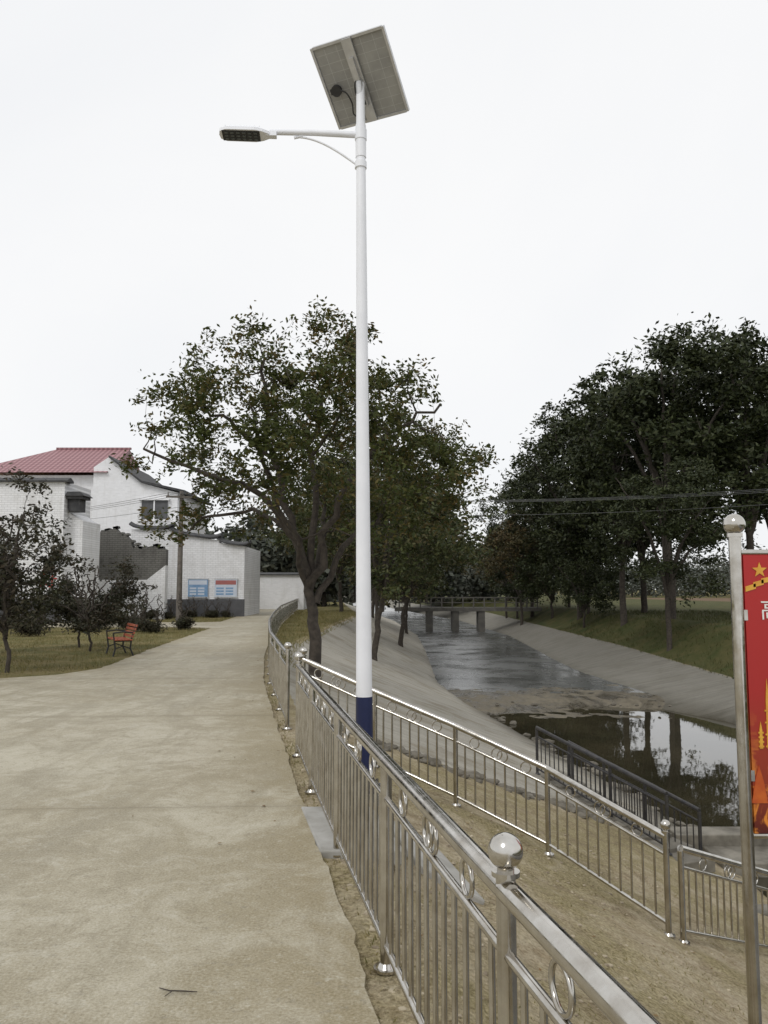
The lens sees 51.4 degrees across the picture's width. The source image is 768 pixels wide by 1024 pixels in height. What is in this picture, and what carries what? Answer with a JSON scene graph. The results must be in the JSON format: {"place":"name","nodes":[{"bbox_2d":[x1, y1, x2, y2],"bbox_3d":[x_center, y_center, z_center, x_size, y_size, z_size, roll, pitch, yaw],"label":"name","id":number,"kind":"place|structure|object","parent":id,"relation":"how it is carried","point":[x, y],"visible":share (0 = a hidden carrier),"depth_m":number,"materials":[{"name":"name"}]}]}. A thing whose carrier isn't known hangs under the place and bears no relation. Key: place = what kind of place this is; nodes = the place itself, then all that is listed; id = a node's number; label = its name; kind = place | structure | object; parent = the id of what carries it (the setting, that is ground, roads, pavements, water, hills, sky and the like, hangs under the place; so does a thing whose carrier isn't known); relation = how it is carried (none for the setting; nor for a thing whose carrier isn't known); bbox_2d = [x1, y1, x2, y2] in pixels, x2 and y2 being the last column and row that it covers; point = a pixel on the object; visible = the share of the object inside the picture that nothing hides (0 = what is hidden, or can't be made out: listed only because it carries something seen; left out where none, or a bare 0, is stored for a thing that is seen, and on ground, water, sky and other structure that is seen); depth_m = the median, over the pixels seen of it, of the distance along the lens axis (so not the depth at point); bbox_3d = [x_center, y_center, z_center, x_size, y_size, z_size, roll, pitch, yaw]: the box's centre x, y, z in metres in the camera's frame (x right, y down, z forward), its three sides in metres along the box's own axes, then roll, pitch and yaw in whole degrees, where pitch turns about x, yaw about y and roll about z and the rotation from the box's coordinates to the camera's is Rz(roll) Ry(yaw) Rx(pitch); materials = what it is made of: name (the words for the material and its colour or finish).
{"place":"outdoors","nodes":[
{"label":"outdoors","id":0,"kind":"place"},
{"bbox_2d":[0,609,379,1023],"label":"concrete path","id":1,"kind":"structure","parent":0,"point":[130,799],"depth_m":4.80,"materials":[{"name":"beige concrete"}]},
{"bbox_2d":[159,987,196,995],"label":"twig","id":2,"kind":"object","parent":1,"relation":"on","point":[176,990],"visible":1,"depth_m":3.17,"materials":[{"name":"wood"}]},
{"bbox_2d":[0,590,767,1023],"bbox_3d":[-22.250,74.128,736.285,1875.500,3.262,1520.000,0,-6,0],"label":"ground","id":3,"kind":"structure","parent":0,"point":[408,676],"depth_m":10.08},
{"bbox_2d":[0,527,38,615],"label":"young tree","id":4,"kind":"object","parent":3,"relation":"on","point":[12,555],"visible":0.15,"depth_m":17.76,"materials":[{"name":"green plant"}]},
{"bbox_2d":[11,590,47,632],"bbox_3d":[-13.256,3.832,29.664,1.470,2.081,1.610,4,-7,-37],"label":"shrub","id":5,"kind":"object","parent":3,"relation":"on","point":[31,619],"visible":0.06,"depth_m":29.65,"materials":[{"name":"green plant"}]},
{"bbox_2d":[10,599,51,636],"bbox_3d":[-12.244,3.691,27.841,1.533,1.982,1.400,-5,-8,44],"label":"shrub","id":6,"kind":"object","parent":3,"relation":"on","point":[24,630],"visible":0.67,"depth_m":27.56,"materials":[{"name":"green plant"}]},
{"bbox_2d":[0,598,71,622],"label":"plinth","id":7,"kind":"structure","parent":3,"relation":"on","point":[47,617],"depth_m":37.65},
{"bbox_2d":[0,463,93,672],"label":"young tree","id":8,"kind":"object","parent":3,"relation":"on","point":[9,592],"visible":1,"depth_m":15.76,"materials":[{"name":"green plant"}]},
{"bbox_2d":[0,482,99,621],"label":"walls","id":9,"kind":"structure","parent":3,"relation":"on","point":[83,529],"depth_m":38.28,"materials":[{"name":"white paint"}]},
{"bbox_2d":[0,478,91,512],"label":"coping","id":10,"kind":"object","parent":9,"relation":"on","point":[77,502],"visible":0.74,"depth_m":38.40,"materials":[{"name":"grey tile"}]},
{"bbox_2d":[29,560,113,647],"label":"young tree","id":11,"kind":"object","parent":3,"relation":"on","point":[64,611],"visible":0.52,"depth_m":22.40,"materials":[{"name":"green plant"}]},
{"bbox_2d":[72,586,99,630],"bbox_3d":[-11.455,3.878,30.494,1.540,2.180,1.687,-2,-6,20],"label":"shrub","id":12,"kind":"object","parent":3,"relation":"on","point":[80,599],"visible":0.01,"depth_m":30.71,"materials":[{"name":"green plant"}]},
{"bbox_2d":[0,457,205,537],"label":"walls","id":13,"kind":"structure","parent":3,"relation":"on","point":[113,485],"depth_m":49.95,"materials":[{"name":"white paint"}]},
{"bbox_2d":[0,448,139,474],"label":"roof","id":14,"kind":"structure","parent":13,"relation":"on","point":[71,461],"depth_m":52.63,"materials":[{"name":"red metal"}]},
{"bbox_2d":[138,498,169,520],"bbox_3d":[-14.300,-0.136,49.714,1.900,1.400,0.245,0,-6,0],"label":"window frame","id":15,"kind":"object","parent":13,"relation":"attached to","point":[154,519],"visible":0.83,"depth_m":49.65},
{"bbox_2d":[141,500,167,518],"bbox_3d":[-14.300,-0.128,49.791,1.600,1.200,0.098,0,-6,0],"label":"window","id":16,"kind":"structure","parent":15,"relation":"in","point":[159,504],"depth_m":49.76,"materials":[{"name":"grey glass"}]},
{"bbox_2d":[108,456,213,505],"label":"eaves","id":17,"kind":"object","parent":13,"relation":"on","point":[144,478],"visible":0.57,"depth_m":50.68,"materials":[{"name":"grey tile"}]},
{"bbox_2d":[94,582,114,626],"bbox_3d":[-12.265,4.194,34.486,1.680,2.378,1.840,0,-6,3],"label":"shrub","id":18,"kind":"object","parent":3,"relation":"on","point":[99,598],"visible":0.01,"depth_m":34.69,"materials":[{"name":"green plant"}]},
{"bbox_2d":[56,554,157,651],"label":"young tree","id":19,"kind":"object","parent":3,"relation":"on","point":[98,612],"visible":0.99,"depth_m":21.09,"materials":[{"name":"green plant"}]},
{"bbox_2d":[105,622,137,656],"bbox_3d":[-6.515,3.147,19.808,0.588,0.787,1.235,3,-6,-28],"label":"park bench","id":20,"kind":"object","parent":3,"relation":"on","point":[123,639],"visible":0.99,"depth_m":19.62,"materials":[{"name":"red wood"}]},
{"bbox_2d":[112,585,147,628],"bbox_3d":[-10.506,4.078,32.573,1.687,2.180,1.540,1,-6,-13],"label":"shrub","id":21,"kind":"object","parent":3,"relation":"on","point":[119,624],"visible":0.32,"depth_m":32.22,"materials":[{"name":"green plant"}]},
{"bbox_2d":[98,526,167,618],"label":"wall","id":22,"kind":"structure","parent":3,"relation":"on","point":[151,562],"depth_m":43.54,"materials":[{"name":"white paint"}]},
{"bbox_2d":[124,589,151,629],"bbox_3d":[-9.376,3.995,31.001,1.400,1.982,1.533,-1,-6,12],"label":"shrub","id":23,"kind":"object","parent":3,"relation":"on","point":[132,620],"visible":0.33,"depth_m":30.79,"materials":[{"name":"green plant"}]},
{"bbox_2d":[139,591,162,619],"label":"shrub","id":24,"kind":"object","parent":3,"relation":"on","point":[149,614],"visible":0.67,"depth_m":42.19,"materials":[{"name":"green plant"}]},
{"bbox_2d":[133,594,174,632],"bbox_3d":[-8.619,3.949,29.819,1.380,1.784,1.260,-5,-8,44],"label":"shrub","id":25,"kind":"object","parent":3,"relation":"on","point":[148,626],"visible":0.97,"depth_m":29.61,"materials":[{"name":"green plant"}]},
{"bbox_2d":[160,595,175,618],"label":"shrub","id":26,"kind":"object","parent":3,"relation":"on","point":[168,614],"visible":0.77,"depth_m":43.47,"materials":[{"name":"green plant"}]},
{"bbox_2d":[166,491,193,620],"bbox_3d":[-10.224,2.289,39.940,1.455,6.700,0.333,1,-6,-14],"label":"utility pole","id":27,"kind":"object","parent":3,"relation":"on","point":[179,565],"visible":0.69,"depth_m":39.84,"materials":[{"name":"concrete"}]},
{"bbox_2d":[90,489,767,518],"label":"power cables","id":28,"kind":"object","parent":27,"relation":"attached to","point":[570,499],"visible":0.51,"depth_m":36.94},
{"bbox_2d":[171,594,196,629],"bbox_3d":[-8.163,4.171,32.124,1.260,1.784,1.380,-2,-6,20],"label":"shrub","id":29,"kind":"object","parent":3,"relation":"on","point":[182,621],"visible":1,"depth_m":31.95,"materials":[{"name":"green plant"}]},
{"bbox_2d":[182,597,193,616],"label":"shrub","id":30,"kind":"object","parent":3,"relation":"on","point":[186,606],"visible":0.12,"depth_m":45.53,"materials":[{"name":"green plant"}]},
{"bbox_2d":[183,595,201,617],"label":"shrub","id":31,"kind":"object","parent":3,"relation":"on","point":[192,614],"visible":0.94,"depth_m":45.13,"materials":[{"name":"green plant"}]},
{"bbox_2d":[129,521,259,616],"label":"wall","id":32,"kind":"structure","parent":3,"relation":"on","point":[207,556],"depth_m":46.95,"materials":[{"name":"paint"}]},
{"bbox_2d":[187,578,208,597],"bbox_3d":[-10.875,4.446,46.699,1.250,1.120,0.060,0,-6,0],"label":"notice board","id":33,"kind":"object","parent":32,"relation":"attached to","point":[197,587],"visible":1,"depth_m":46.68,"materials":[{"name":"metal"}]},
{"bbox_2d":[214,578,237,597],"bbox_3d":[-9.250,4.446,46.699,1.400,1.120,0.060,0,-6,0],"label":"notice board","id":34,"kind":"object","parent":32,"relation":"attached to","point":[225,587],"visible":1,"depth_m":46.68,"materials":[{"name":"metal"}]},
{"bbox_2d":[199,597,218,617],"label":"shrub","id":35,"kind":"object","parent":3,"relation":"on","point":[211,613],"visible":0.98,"depth_m":45.28,"materials":[{"name":"green plant"}]},
{"bbox_2d":[204,597,224,617],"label":"shrub","id":36,"kind":"object","parent":3,"relation":"on","point":[215,615],"visible":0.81,"depth_m":45.52,"materials":[{"name":"green plant"}]},
{"bbox_2d":[220,601,233,617],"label":"shrub","id":37,"kind":"object","parent":3,"relation":"on","point":[226,613],"visible":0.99,"depth_m":45.66,"materials":[{"name":"green plant"}]},
{"bbox_2d":[267,598,297,729],"bbox_3d":[-4.390,4.711,36.931,0.833,1.060,55.912,1,-6,-6],"label":"stainless railing","id":38,"kind":"object","parent":3,"relation":"on","point":[278,666],"visible":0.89,"depth_m":11.63,"materials":[{"name":"metal"}]},
{"bbox_2d":[260,575,306,609],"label":"wall","id":39,"kind":"structure","parent":3,"relation":"on","point":[276,591],"depth_m":63.69,"materials":[{"name":"white paint"}]},
{"bbox_2d":[260,572,298,574],"bbox_3d":[-8.700,5.064,65.315,5.000,0.240,3.360,0,-6,0],"label":"coping","id":40,"kind":"object","parent":39,"relation":"on","point":[279,573],"visible":0.51,"depth_m":64.19,"materials":[{"name":"grey tile"}]},
{"bbox_2d":[109,294,515,680],"bbox_3d":[-1.418,-0.415,17.544,8.199,8.260,7.155,0,-6,0],"label":"camphor tree","id":41,"kind":"object","parent":3,"relation":"on","point":[310,569],"visible":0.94,"depth_m":16.42,"materials":[{"name":"green plant"}]},
{"bbox_2d":[219,25,409,805],"bbox_3d":[-0.639,-0.801,7.386,1.733,7.174,0.789,-1,-6,10],"label":"solar street lamp","id":42,"kind":"object","parent":3,"relation":"on","point":[358,73],"visible":0.99,"depth_m":7.43,"materials":[{"name":"white metal"}]},
{"bbox_2d":[251,459,380,611],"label":"broadleaf tree","id":43,"kind":"object","parent":3,"relation":"on","point":[338,571],"visible":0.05,"depth_m":56.46,"materials":[{"name":"green plant"}]},
{"bbox_2d":[301,807,401,864],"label":"concrete slab","id":44,"kind":"structure","parent":3,"relation":"on","point":[319,826],"depth_m":5.22,"materials":[{"name":"grey concrete"}]},
{"bbox_2d":[240,403,468,590],"bbox_3d":[-0.971,0.847,38.615,10.857,11.305,9.526,4,-7,-36],"label":"broadleaf tree","id":45,"kind":"object","parent":3,"relation":"on","point":[329,536],"visible":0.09,"depth_m":37.80,"materials":[{"name":"green plant"}]},
{"bbox_2d":[327,472,425,617],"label":"broadleaf tree","id":46,"kind":"object","parent":3,"relation":"on","point":[376,605],"depth_m":53.60,"materials":[{"name":"green plant"}]},
{"bbox_2d":[327,520,428,617],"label":"broadleaf tree","id":47,"kind":"object","parent":3,"relation":"on","point":[372,605],"depth_m":67.64,"materials":[{"name":"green plant"}]},
{"bbox_2d":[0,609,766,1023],"bbox_3d":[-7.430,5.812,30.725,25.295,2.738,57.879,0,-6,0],"label":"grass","id":48,"kind":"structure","parent":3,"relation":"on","point":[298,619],"depth_m":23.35,"materials":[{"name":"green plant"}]},
{"bbox_2d":[275,406,502,660],"bbox_3d":[0.051,0.828,30.424,8.592,10.197,9.793,1,-6,-11],"label":"broadleaf tree","id":49,"kind":"object","parent":3,"relation":"on","point":[389,569],"visible":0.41,"depth_m":29.45,"materials":[{"name":"green plant"}]},
{"bbox_2d":[380,544,451,633],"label":"broadleaf tree","id":50,"kind":"object","parent":3,"relation":"on","point":[406,625],"visible":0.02,"depth_m":63.42,"materials":[{"name":"green plant"}]},
{"bbox_2d":[331,460,507,646],"bbox_3d":[1.436,2.053,44.960,9.806,11.638,11.176,2,-6,-23],"label":"broadleaf tree","id":51,"kind":"object","parent":3,"relation":"on","point":[417,591],"visible":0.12,"depth_m":43.99,"materials":[{"name":"green plant"}]},
{"bbox_2d":[378,814,484,904],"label":"concrete slab","id":52,"kind":"structure","parent":3,"relation":"on","point":[454,872],"depth_m":5.29,"materials":[{"name":"grey concrete"}]},
{"bbox_2d":[395,597,541,631],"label":"foot bridge","id":53,"kind":"structure","parent":3,"relation":"on","point":[480,619],"depth_m":73.50,"materials":[{"name":"concrete"}]},
{"bbox_2d":[292,652,660,1023],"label":"stainless railing","id":54,"kind":"object","parent":3,"relation":"on","point":[335,767],"visible":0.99,"depth_m":2.77,"materials":[{"name":"metal"}]},
{"bbox_2d":[218,642,735,1018],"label":"fallen leaves","id":55,"kind":"object","parent":3,"relation":"on","point":[480,829],"visible":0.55,"depth_m":6.73,"materials":[{"name":"brown plant"}]},
{"bbox_2d":[205,506,759,608],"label":"distant trees","id":56,"kind":"object","parent":3,"relation":"on","point":[470,585],"visible":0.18,"depth_m":107.87,"materials":[{"name":"green plant"}]},
{"bbox_2d":[300,647,675,938],"bbox_3d":[0.837,2.621,8.149,4.143,2.316,0.439,-4,-7,34],"label":"stainless railing","id":57,"kind":"object","parent":3,"relation":"on","point":[664,832],"visible":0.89,"depth_m":7.91,"materials":[{"name":"metal"}]},
{"bbox_2d":[461,538,536,617],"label":"broadleaf tree","id":58,"kind":"object","parent":3,"relation":"on","point":[487,579],"visible":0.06,"depth_m":83.53,"materials":[{"name":"green plant"}]},
{"bbox_2d":[471,476,549,604],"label":"broadleaf tree","id":59,"kind":"object","parent":3,"relation":"on","point":[493,498],"visible":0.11,"depth_m":89.37,"materials":[{"name":"green plant"}]},
{"bbox_2d":[283,724,740,1023],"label":"pebbles","id":60,"kind":"object","parent":3,"relation":"on","point":[401,1008],"visible":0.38,"depth_m":5.31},
{"bbox_2d":[480,551,545,618],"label":"broadleaf tree","id":61,"kind":"object","parent":3,"relation":"on","point":[506,591],"visible":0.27,"depth_m":79.02,"materials":[{"name":"green plant"}]},
{"bbox_2d":[470,509,571,625],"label":"broadleaf tree","id":62,"kind":"object","parent":3,"relation":"on","point":[511,539],"visible":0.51,"depth_m":71.18,"materials":[{"name":"green plant"}]},
{"bbox_2d":[480,471,563,617],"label":"broadleaf tree","id":63,"kind":"object","parent":3,"relation":"on","point":[527,494],"visible":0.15,"depth_m":75.07,"materials":[{"name":"green plant"}]},
{"bbox_2d":[508,530,573,618],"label":"broadleaf tree","id":64,"kind":"object","parent":3,"relation":"on","point":[519,584],"visible":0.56,"depth_m":67.48,"materials":[{"name":"green plant"}]},
{"bbox_2d":[333,698,758,877],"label":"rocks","id":65,"kind":"object","parent":3,"relation":"on","point":[519,790],"visible":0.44,"depth_m":11.62,"materials":[{"name":"grey stone"}]},
{"bbox_2d":[490,394,622,619],"bbox_3d":[13.981,-0.076,60.169,11.767,16.852,11.381,-2,-6,16],"label":"broadleaf tree","id":66,"kind":"object","parent":3,"relation":"on","point":[551,444],"visible":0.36,"depth_m":60.05,"materials":[{"name":"green plant"}]},
{"bbox_2d":[448,685,665,717],"bbox_3d":[6.931,7.088,29.657,10.262,0.660,10.400,0,-6,0],"label":"silt bar","id":67,"kind":"object","parent":3,"relation":"on","point":[546,700],"visible":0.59,"depth_m":28.95,"materials":[{"name":"soil"}]},
{"bbox_2d":[517,509,602,606],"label":"broadleaf tree","id":68,"kind":"object","parent":3,"relation":"on","point":[530,541],"visible":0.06,"depth_m":70.84,"materials":[{"name":"green plant"}]},
{"bbox_2d":[506,411,622,606],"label":"broadleaf tree","id":69,"kind":"object","parent":3,"relation":"on","point":[514,463],"visible":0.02,"depth_m":68.47,"materials":[{"name":"green plant"}]},
{"bbox_2d":[546,545,626,627],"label":"broadleaf tree","id":70,"kind":"object","parent":3,"relation":"on","point":[583,597],"visible":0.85,"depth_m":54.69,"materials":[{"name":"green plant"}]},
{"bbox_2d":[534,518,638,613],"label":"broadleaf tree","id":71,"kind":"object","parent":3,"relation":"on","point":[565,551],"visible":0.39,"depth_m":59.02,"materials":[{"name":"green plant"}]},
{"bbox_2d":[539,771,714,872],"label":"water steps","id":72,"kind":"structure","parent":3,"relation":"on","point":[691,861],"depth_m":11.72,"materials":[{"name":"concrete"}]},
{"bbox_2d":[535,726,672,855],"bbox_3d":[3.361,4.331,12.748,0.133,1.267,3.528,2,-6,-20],"label":"water steps railing","id":73,"kind":"object","parent":72,"relation":"on","point":[621,770],"visible":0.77,"depth_m":12.45,"materials":[{"name":"metal"}]},
{"bbox_2d":[567,740,702,850],"bbox_3d":[3.846,4.536,12.672,0.119,1.212,3.399,2,-6,-19],"label":"water steps railing","id":74,"kind":"object","parent":72,"relation":"on","point":[686,803],"visible":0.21,"depth_m":12.19,"materials":[{"name":"metal"}]},
{"bbox_2d":[538,369,739,626],"bbox_3d":[15.165,-0.720,49.487,11.137,15.950,10.772,-1,-6,8],"label":"broadleaf tree","id":75,"kind":"object","parent":3,"relation":"on","point":[580,478],"visible":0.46,"depth_m":48.33,"materials":[{"name":"green plant"}]},
{"bbox_2d":[550,372,728,612],"bbox_3d":[18.329,-1.109,55.017,11.381,16.852,11.767,3,-6,-31],"label":"broadleaf tree","id":76,"kind":"object","parent":3,"relation":"on","point":[640,547],"visible":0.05,"depth_m":54.70,"materials":[{"name":"green plant"}]},
{"bbox_2d":[553,311,767,618],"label":"broadleaf tree","id":77,"kind":"object","parent":3,"relation":"on","point":[686,362],"visible":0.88,"depth_m":43.18,"materials":[{"name":"green plant"}]},
{"bbox_2d":[584,451,739,650],"bbox_3d":[13.373,1.937,38.437,7.313,9.777,6.725,-2,-6,21],"label":"broadleaf tree","id":78,"kind":"object","parent":3,"relation":"on","point":[668,520],"visible":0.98,"depth_m":38.05,"materials":[{"name":"green plant"}]},
{"bbox_2d":[639,325,767,556],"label":"broadleaf tree","id":79,"kind":"object","parent":3,"relation":"on","point":[757,399],"visible":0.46,"depth_m":43.79,"materials":[{"name":"green plant"}]},
{"bbox_2d":[670,827,767,915],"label":"concrete weir wall","id":80,"kind":"structure","parent":3,"relation":"on","point":[725,842],"depth_m":12.56,"materials":[{"name":"grey concrete"}]},
{"bbox_2d":[677,845,767,948],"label":"stainless railing","id":81,"kind":"object","parent":3,"relation":"on","point":[702,855],"visible":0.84,"depth_m":7.06,"materials":[{"name":"metal"}]},
{"bbox_2d":[682,368,767,549],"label":"broadleaf tree","id":82,"kind":"object","parent":3,"relation":"on","point":[764,514],"visible":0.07,"depth_m":49.33,"materials":[{"name":"green plant"}]},
{"bbox_2d":[723,514,767,1023],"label":"banner sign","id":83,"kind":"object","parent":3,"relation":"on","point":[748,570],"visible":1,"depth_m":3.03,"materials":[{"name":"stainless steel"},{"name":"red printed fabric"}]},
{"bbox_2d":[727,401,767,504],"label":"broadleaf tree","id":84,"kind":"object","parent":3,"relation":"on","point":[759,453],"depth_m":52.91,"materials":[{"name":"green plant"}]},
{"bbox_2d":[0,0,767,589],"label":"sky","id":85,"kind":"structure","parent":0,"point":[560,181],"materials":[{"name":"white"}]},
{"bbox_2d":[353,603,646,692],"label":"river water","id":86,"kind":"structure","parent":0,"point":[467,656],"depth_m":43.02,"materials":[{"name":"grey liquid"}]},
{"bbox_2d":[487,706,767,896],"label":"river water","id":87,"kind":"structure","parent":0,"point":[691,759],"depth_m":21.09,"materials":[{"name":"black liquid"}]},
{"bbox_2d":[556,608,733,678],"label":"grass","id":88,"kind":"structure","parent":0,"point":[717,614],"depth_m":45.17,"materials":[{"name":"green plant"}]}
]}

